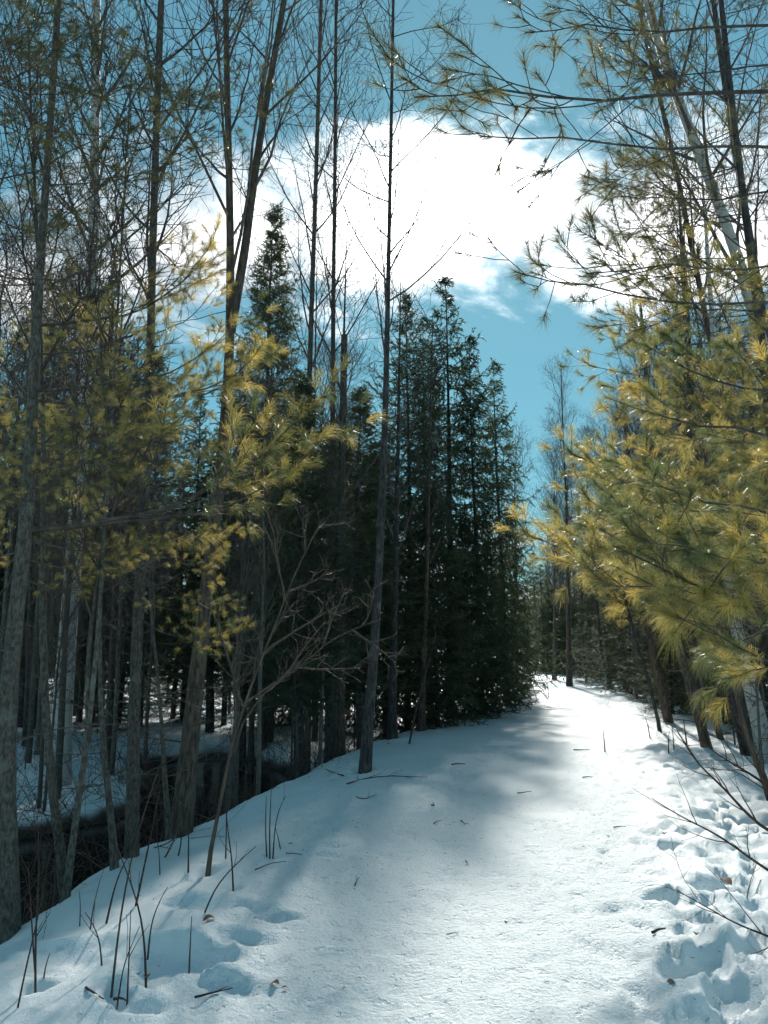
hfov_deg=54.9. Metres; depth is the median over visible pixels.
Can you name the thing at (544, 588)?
spruce tree
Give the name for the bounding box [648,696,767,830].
bare shrub
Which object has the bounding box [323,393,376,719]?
bare tree
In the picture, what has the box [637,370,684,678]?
bare tree
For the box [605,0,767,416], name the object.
bare tree
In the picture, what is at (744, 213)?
pine tree
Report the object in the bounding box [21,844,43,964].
dry stem
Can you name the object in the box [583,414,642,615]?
bare tree
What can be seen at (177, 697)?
spruce tree
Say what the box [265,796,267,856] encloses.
dry stem
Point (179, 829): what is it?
dry stem
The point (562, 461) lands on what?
bare tree
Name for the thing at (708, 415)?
pine tree
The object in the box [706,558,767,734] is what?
spruce tree
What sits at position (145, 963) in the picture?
dry stem
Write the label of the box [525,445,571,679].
bare tree
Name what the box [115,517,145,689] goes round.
sapling
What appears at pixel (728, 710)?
spruce tree
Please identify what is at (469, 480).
spruce tree
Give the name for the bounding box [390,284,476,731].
bare tree
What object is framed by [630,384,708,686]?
bare tree
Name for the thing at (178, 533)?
spruce tree
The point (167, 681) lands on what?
spruce tree
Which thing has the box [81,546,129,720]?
sapling
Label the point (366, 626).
spruce tree
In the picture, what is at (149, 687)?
bare tree
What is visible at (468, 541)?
spruce tree
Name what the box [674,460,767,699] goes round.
spruce tree
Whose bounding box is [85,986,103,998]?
fallen twig
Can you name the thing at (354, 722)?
sapling
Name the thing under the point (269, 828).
dry stem
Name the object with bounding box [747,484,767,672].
sapling
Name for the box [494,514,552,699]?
spruce tree
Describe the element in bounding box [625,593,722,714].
spruce tree
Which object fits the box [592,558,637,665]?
spruce tree
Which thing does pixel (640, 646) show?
spruce tree
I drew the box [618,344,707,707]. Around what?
bare tree
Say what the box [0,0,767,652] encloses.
sky
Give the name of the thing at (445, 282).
spruce tree
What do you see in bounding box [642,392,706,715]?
bare tree
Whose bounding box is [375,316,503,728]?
spruce tree
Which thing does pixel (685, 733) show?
dry stem
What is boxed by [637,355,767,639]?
pine tree
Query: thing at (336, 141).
bare tree
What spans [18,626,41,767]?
sapling
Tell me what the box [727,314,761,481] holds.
bare tree
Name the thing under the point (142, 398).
bare tree
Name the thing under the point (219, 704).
spruce tree
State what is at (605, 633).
spruce tree
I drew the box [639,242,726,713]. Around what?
bare tree
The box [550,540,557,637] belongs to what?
birch tree
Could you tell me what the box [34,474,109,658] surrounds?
sapling
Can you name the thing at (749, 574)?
sapling
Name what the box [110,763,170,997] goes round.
dry stem
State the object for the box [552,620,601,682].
spruce tree
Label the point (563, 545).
bare tree
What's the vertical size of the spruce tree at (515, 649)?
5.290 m
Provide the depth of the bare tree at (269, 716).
21.86 m
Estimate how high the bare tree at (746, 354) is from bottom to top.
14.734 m
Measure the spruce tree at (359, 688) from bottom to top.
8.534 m
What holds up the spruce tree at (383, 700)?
on the snow ground
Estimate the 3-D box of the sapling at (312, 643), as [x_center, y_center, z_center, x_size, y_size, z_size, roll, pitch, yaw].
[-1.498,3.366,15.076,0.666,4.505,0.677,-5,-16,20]
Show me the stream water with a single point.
(104, 857)
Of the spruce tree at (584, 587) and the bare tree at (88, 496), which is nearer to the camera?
the bare tree at (88, 496)
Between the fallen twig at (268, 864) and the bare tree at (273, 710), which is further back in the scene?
the bare tree at (273, 710)
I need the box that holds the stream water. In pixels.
[18,760,289,923]
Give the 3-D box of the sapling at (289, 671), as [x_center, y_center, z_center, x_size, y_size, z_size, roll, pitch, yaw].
[-0.675,1.299,5.864,1.714,3.078,1.095,-5,-12,26]
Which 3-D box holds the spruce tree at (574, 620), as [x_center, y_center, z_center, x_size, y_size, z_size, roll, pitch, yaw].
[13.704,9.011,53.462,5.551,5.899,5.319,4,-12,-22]
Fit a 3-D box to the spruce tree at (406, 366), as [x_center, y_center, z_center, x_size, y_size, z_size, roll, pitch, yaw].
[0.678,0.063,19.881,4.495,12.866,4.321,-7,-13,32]
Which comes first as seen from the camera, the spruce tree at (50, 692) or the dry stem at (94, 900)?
the dry stem at (94, 900)
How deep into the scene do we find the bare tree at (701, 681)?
14.04 m
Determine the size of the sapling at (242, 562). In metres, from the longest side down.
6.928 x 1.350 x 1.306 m
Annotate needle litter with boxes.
[55,699,761,1022]
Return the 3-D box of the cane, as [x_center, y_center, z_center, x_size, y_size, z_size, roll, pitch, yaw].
[-1.832,2.604,6.170,0.275,0.620,0.120,-4,-11,21]
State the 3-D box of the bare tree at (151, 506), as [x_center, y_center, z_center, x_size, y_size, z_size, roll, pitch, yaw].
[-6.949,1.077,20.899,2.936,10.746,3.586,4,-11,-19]
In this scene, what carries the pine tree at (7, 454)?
on the snow ground
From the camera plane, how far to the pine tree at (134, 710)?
6.82 m
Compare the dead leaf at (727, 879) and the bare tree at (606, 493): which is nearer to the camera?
the dead leaf at (727, 879)
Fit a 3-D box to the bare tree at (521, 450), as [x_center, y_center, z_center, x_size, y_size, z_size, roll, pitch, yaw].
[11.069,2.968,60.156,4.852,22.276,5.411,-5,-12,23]
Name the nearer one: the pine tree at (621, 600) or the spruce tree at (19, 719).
the pine tree at (621, 600)
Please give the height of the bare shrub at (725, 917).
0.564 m
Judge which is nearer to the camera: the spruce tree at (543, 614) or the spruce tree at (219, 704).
the spruce tree at (219, 704)
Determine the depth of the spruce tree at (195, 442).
26.57 m
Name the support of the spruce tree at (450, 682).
on the snow ground
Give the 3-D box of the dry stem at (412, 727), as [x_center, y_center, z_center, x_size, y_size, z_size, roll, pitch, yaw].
[0.681,3.240,13.398,0.535,1.939,0.076,2,-11,-12]
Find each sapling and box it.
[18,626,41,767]
[21,421,84,807]
[32,477,93,810]
[32,569,52,684]
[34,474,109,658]
[34,547,84,790]
[54,561,92,689]
[76,542,89,671]
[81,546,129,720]
[95,563,130,683]
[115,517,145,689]
[131,511,179,694]
[185,492,410,876]
[196,344,279,807]
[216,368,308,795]
[219,531,276,809]
[269,563,326,776]
[269,564,319,777]
[278,592,315,706]
[289,536,322,709]
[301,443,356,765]
[303,579,319,710]
[320,501,359,757]
[346,527,384,684]
[347,623,355,747]
[632,358,767,800]
[702,599,735,744]
[721,478,767,766]
[736,469,766,648]
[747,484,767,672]
[748,528,767,668]
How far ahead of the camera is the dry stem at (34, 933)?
3.64 m
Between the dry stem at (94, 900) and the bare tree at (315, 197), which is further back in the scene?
the bare tree at (315, 197)
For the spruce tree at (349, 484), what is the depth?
17.68 m
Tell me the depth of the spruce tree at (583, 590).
55.36 m
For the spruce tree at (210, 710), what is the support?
on the snow ground
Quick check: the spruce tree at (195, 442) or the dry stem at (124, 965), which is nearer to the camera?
the dry stem at (124, 965)
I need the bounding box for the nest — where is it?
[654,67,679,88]
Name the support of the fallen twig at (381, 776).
on the snow ground
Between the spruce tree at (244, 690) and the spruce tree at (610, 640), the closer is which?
the spruce tree at (244, 690)
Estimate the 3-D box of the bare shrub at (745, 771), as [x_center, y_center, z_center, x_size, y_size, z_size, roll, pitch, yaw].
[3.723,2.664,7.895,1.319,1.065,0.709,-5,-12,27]
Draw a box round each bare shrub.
[629,775,767,870]
[631,838,767,954]
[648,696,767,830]
[668,717,767,790]
[701,675,767,793]
[722,854,757,897]
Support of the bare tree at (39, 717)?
on the snow ground
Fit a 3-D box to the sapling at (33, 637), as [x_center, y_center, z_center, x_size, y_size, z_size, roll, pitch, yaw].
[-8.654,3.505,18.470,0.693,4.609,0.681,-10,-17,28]
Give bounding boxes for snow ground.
[0,653,767,1023]
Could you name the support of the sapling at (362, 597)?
on the snow ground
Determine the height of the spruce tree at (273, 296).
15.512 m
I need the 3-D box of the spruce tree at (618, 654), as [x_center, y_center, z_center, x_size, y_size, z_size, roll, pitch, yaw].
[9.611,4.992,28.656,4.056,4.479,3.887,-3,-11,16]
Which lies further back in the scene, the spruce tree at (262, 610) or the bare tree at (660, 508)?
the bare tree at (660, 508)
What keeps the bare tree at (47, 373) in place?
on the snow ground
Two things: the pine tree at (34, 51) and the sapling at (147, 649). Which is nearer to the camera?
the pine tree at (34, 51)
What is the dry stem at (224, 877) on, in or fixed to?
on the snow ground
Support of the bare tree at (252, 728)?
on the snow ground
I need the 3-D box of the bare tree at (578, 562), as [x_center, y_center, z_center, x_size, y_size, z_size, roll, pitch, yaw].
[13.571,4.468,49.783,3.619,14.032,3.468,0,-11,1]
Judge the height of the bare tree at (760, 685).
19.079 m
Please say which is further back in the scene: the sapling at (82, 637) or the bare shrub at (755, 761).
the sapling at (82, 637)
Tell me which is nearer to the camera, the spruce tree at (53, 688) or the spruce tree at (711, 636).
the spruce tree at (711, 636)
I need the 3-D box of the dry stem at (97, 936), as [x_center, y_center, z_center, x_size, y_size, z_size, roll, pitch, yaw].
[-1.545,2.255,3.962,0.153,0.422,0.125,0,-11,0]
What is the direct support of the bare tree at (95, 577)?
on the snow ground
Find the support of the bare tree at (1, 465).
on the snow ground
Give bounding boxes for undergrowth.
[0,688,411,937]
[17,722,176,847]
[643,681,767,761]
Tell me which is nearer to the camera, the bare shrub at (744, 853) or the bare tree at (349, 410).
the bare shrub at (744, 853)
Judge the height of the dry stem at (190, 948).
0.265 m
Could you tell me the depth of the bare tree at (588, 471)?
49.62 m
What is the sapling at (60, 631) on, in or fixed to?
on the snow ground
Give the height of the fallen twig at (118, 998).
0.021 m
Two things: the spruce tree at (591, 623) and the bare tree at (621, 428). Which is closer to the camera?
the bare tree at (621, 428)
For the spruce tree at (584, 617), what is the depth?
49.43 m
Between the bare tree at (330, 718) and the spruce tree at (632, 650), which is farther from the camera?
the spruce tree at (632, 650)
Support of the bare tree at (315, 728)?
on the snow ground
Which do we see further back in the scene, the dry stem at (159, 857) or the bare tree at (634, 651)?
the bare tree at (634, 651)
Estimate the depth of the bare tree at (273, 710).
20.33 m
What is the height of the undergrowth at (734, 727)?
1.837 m
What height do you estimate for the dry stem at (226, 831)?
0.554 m
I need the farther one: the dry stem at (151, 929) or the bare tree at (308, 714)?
the bare tree at (308, 714)
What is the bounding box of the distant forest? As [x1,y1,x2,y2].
[0,469,619,678]
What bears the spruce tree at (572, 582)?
on the snow ground
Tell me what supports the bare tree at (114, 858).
on the snow ground
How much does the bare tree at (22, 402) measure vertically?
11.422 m
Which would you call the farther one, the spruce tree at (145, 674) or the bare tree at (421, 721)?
the spruce tree at (145, 674)
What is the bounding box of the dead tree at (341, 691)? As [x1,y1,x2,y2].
[301,334,378,756]
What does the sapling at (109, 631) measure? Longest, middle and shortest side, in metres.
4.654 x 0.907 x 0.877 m
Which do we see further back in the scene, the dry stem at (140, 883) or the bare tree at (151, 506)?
the bare tree at (151, 506)
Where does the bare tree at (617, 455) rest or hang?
on the snow ground
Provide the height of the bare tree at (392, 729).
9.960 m
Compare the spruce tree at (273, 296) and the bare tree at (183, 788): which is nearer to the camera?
the bare tree at (183, 788)
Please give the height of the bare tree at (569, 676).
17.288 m
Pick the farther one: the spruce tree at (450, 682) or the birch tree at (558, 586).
the birch tree at (558, 586)
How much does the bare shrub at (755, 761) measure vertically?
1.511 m
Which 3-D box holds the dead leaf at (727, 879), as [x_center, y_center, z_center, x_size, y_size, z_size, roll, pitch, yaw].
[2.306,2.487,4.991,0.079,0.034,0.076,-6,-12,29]
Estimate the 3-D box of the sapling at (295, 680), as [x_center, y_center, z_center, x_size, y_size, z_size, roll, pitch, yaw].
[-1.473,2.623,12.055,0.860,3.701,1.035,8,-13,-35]
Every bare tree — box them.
[0,0,179,903]
[0,13,241,902]
[0,168,68,547]
[0,180,129,679]
[0,186,83,594]
[0,258,121,649]
[0,279,144,754]
[0,338,69,746]
[7,256,100,762]
[17,215,132,797]
[17,261,247,870]
[27,353,128,621]
[33,318,121,605]
[54,267,169,769]
[65,367,179,775]
[72,393,309,839]
[85,0,412,838]
[89,390,133,723]
[90,376,194,734]
[106,430,197,768]
[120,339,172,514]
[211,306,303,773]
[224,222,317,742]
[233,0,380,779]
[252,251,366,774]
[258,377,309,741]
[270,330,381,741]
[271,0,405,749]
[282,190,396,763]
[297,0,522,773]
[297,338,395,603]
[322,385,377,468]
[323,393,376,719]
[346,265,449,739]
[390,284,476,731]
[493,418,539,664]
[519,439,581,672]
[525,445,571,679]
[528,453,597,671]
[535,394,586,637]
[539,353,591,685]
[559,480,608,655]
[565,405,634,691]
[565,415,630,678]
[567,473,684,732]
[571,423,600,643]
[576,506,619,688]
[577,0,767,720]
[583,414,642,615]
[586,360,655,683]
[587,302,686,704]
[596,441,649,698]
[599,283,720,748]
[600,380,640,666]
[603,359,688,723]
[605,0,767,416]
[608,375,652,555]
[610,193,767,712]
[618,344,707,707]
[628,357,725,739]
[629,424,673,695]
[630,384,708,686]
[634,413,679,701]
[635,200,763,713]
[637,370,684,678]
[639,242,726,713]
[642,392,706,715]
[647,174,767,755]
[651,366,709,695]
[667,289,767,588]
[702,401,765,634]
[723,291,765,478]
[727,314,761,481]
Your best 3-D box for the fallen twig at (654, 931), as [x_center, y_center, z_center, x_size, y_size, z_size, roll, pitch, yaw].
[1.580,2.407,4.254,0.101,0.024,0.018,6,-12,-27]
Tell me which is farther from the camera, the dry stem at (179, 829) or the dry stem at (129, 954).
the dry stem at (179, 829)
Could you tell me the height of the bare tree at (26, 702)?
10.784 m
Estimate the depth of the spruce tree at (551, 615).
57.28 m
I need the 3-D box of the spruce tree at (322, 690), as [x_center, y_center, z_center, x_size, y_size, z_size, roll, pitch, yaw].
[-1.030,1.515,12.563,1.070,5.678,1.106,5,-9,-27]
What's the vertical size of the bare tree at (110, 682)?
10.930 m
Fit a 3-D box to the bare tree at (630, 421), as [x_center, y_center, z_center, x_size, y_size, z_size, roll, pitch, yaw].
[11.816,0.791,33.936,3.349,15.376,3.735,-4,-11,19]
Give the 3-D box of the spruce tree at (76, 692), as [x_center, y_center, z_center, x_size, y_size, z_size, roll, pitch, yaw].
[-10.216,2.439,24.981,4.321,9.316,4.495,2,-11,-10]
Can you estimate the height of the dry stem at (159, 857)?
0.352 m
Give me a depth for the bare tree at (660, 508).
23.88 m
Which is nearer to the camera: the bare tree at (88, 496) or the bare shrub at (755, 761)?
the bare shrub at (755, 761)
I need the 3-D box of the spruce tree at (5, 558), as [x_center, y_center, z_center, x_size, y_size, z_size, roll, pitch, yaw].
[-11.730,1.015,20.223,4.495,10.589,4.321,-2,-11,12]
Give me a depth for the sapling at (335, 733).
13.62 m
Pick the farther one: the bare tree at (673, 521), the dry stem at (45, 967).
the bare tree at (673, 521)
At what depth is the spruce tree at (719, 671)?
16.16 m
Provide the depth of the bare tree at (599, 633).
31.50 m
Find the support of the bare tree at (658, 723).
on the snow ground
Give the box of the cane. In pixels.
[157,784,180,857]
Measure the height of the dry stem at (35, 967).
0.796 m
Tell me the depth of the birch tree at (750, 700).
11.92 m
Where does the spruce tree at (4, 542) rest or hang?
on the snow ground
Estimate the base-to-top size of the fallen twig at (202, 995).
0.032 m
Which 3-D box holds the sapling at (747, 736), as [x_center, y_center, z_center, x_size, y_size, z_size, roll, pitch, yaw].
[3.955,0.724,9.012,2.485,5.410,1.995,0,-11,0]
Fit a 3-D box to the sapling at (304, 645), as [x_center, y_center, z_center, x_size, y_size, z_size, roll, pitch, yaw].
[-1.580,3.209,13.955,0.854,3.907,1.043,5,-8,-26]
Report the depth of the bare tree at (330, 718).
13.63 m
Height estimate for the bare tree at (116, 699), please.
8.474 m
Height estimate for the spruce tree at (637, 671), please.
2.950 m
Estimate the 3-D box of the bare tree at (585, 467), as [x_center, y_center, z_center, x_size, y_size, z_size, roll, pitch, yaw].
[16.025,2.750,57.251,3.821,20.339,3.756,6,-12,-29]
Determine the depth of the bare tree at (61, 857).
6.17 m
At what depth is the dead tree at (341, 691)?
14.00 m
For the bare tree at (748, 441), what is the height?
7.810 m
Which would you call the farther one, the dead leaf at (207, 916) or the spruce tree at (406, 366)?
the spruce tree at (406, 366)
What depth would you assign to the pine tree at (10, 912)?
5.54 m
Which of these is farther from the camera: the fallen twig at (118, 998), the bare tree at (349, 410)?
the bare tree at (349, 410)
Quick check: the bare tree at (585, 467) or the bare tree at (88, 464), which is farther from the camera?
the bare tree at (585, 467)
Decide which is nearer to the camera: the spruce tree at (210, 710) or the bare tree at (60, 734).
the bare tree at (60, 734)
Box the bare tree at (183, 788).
[85,0,412,838]
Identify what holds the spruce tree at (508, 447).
on the snow ground
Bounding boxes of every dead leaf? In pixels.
[203,914,213,920]
[720,877,731,884]
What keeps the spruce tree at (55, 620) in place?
on the snow ground
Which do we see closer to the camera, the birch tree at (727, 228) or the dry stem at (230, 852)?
the dry stem at (230, 852)
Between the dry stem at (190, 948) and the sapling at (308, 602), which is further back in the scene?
the sapling at (308, 602)
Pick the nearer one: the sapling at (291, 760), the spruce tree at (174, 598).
the sapling at (291, 760)
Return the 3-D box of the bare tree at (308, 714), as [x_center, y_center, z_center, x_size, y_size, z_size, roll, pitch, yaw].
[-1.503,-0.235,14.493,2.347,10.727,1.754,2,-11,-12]
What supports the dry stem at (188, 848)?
on the snow ground
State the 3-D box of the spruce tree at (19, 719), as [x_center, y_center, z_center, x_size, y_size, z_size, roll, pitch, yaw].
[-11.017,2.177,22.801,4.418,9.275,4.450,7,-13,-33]
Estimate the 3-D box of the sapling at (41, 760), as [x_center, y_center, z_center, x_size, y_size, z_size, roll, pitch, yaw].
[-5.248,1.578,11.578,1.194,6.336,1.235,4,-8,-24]
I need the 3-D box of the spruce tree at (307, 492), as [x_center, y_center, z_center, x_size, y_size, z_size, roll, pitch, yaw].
[-1.491,1.111,12.492,2.982,7.284,3.003,5,-12,-25]
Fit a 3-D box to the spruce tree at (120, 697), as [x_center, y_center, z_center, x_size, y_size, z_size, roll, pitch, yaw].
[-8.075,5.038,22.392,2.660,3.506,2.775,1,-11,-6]
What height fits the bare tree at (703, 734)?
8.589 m
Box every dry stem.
[17,849,50,1007]
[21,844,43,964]
[33,828,57,992]
[43,953,49,978]
[79,892,80,925]
[81,888,102,965]
[89,849,115,929]
[105,854,130,923]
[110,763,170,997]
[114,838,146,987]
[116,915,139,1009]
[126,910,148,1005]
[134,787,171,906]
[146,887,167,959]
[156,835,160,874]
[161,804,181,855]
[187,817,188,872]
[188,916,191,973]
[204,843,255,912]
[217,805,233,890]
[225,791,227,858]
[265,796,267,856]
[269,787,271,858]
[272,786,285,858]
[408,639,434,743]
[683,719,687,744]
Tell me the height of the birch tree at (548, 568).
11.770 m
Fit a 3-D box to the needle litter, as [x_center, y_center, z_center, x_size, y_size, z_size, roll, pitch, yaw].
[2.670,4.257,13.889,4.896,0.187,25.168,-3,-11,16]
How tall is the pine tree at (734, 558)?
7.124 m
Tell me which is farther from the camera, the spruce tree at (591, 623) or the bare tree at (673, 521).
the spruce tree at (591, 623)
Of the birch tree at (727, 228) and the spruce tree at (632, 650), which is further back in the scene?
the spruce tree at (632, 650)
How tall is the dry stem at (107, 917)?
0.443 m
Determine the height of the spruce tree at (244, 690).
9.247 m
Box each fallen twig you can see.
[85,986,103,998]
[113,997,126,1000]
[194,986,232,997]
[255,861,285,869]
[346,770,426,783]
[651,928,665,933]
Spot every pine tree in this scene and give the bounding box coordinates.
[0,0,184,326]
[0,0,316,858]
[0,0,388,944]
[0,124,118,530]
[356,0,767,731]
[491,0,767,702]
[574,346,753,725]
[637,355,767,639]
[660,243,767,568]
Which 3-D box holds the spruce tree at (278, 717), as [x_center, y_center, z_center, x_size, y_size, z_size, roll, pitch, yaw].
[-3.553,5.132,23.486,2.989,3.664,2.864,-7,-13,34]
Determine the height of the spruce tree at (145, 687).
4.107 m
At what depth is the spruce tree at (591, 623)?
51.64 m
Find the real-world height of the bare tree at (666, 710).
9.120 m
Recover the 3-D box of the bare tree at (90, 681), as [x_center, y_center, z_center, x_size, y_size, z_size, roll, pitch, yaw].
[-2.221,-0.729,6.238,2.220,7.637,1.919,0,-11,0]
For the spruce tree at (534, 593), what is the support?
on the snow ground
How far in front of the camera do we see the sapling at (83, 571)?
15.33 m
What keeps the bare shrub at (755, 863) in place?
on the snow ground
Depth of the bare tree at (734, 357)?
20.61 m
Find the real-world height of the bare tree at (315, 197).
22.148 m
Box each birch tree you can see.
[0,0,208,786]
[542,536,556,670]
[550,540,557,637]
[556,536,564,668]
[567,0,767,604]
[654,97,767,763]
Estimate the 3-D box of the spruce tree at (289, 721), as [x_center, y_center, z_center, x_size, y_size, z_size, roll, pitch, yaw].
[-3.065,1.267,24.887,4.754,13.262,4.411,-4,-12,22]
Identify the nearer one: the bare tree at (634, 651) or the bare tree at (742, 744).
the bare tree at (742, 744)
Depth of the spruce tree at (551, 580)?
73.95 m
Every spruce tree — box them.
[0,258,120,728]
[0,314,60,672]
[0,414,24,630]
[0,478,93,726]
[19,667,53,713]
[32,453,126,715]
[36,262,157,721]
[49,627,84,709]
[76,481,183,725]
[76,622,158,732]
[77,352,217,729]
[105,625,187,715]
[127,392,226,718]
[144,461,216,718]
[144,590,205,703]
[145,440,259,732]
[149,621,233,723]
[169,347,278,724]
[178,414,295,759]
[187,202,325,751]
[203,624,249,713]
[204,489,314,707]
[208,373,389,779]
[221,652,304,727]
[227,367,345,727]
[258,428,405,726]
[278,383,446,749]
[314,428,479,745]
[324,452,426,724]
[345,292,486,730]
[375,275,547,727]
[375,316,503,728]
[377,482,507,729]
[411,521,534,720]
[424,335,542,721]
[460,361,578,706]
[470,548,539,706]
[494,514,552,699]
[509,585,543,692]
[519,565,559,672]
[521,553,549,665]
[528,589,576,671]
[529,549,571,644]
[536,574,586,672]
[540,571,602,668]
[540,596,593,673]
[549,542,592,624]
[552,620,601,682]
[556,590,619,676]
[559,556,627,673]
[564,537,611,636]
[566,603,632,688]
[572,593,648,678]
[580,592,673,695]
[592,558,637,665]
[597,557,696,689]
[608,574,718,706]
[614,625,678,702]
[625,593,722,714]
[646,523,767,723]
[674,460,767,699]
[691,475,767,731]
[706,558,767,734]
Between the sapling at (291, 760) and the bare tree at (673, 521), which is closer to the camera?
the sapling at (291, 760)
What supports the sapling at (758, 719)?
on the snow ground
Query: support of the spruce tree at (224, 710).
on the snow ground
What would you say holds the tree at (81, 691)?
on the snow ground
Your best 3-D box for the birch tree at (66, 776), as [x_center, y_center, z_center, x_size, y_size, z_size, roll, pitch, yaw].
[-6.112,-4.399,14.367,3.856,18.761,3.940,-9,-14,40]
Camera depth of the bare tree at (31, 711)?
15.79 m
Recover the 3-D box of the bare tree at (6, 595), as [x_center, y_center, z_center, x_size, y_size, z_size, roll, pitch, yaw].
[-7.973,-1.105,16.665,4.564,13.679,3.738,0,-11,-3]
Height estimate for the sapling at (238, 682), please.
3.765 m
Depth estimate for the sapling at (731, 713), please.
13.31 m
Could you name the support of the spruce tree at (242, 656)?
on the snow ground
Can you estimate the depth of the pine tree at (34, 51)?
5.26 m
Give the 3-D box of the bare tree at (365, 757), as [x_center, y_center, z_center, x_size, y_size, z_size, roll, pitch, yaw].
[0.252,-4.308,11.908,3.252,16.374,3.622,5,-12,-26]
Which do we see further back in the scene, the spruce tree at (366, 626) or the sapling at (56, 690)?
the spruce tree at (366, 626)
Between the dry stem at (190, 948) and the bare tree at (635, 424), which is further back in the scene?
the bare tree at (635, 424)
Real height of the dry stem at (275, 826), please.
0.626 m
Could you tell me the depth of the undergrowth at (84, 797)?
13.20 m
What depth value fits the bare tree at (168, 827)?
7.13 m
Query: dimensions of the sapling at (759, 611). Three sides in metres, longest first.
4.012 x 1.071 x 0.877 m
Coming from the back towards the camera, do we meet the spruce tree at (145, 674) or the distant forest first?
the distant forest
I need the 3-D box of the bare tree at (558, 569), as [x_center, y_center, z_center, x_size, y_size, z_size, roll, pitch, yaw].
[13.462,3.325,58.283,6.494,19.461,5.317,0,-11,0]
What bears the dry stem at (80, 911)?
on the snow ground
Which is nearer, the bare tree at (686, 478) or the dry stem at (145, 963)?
the dry stem at (145, 963)
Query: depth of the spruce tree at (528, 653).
30.29 m
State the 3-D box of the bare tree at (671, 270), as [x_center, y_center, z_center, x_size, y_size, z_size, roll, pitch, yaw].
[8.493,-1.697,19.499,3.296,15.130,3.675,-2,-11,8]
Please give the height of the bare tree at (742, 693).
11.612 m

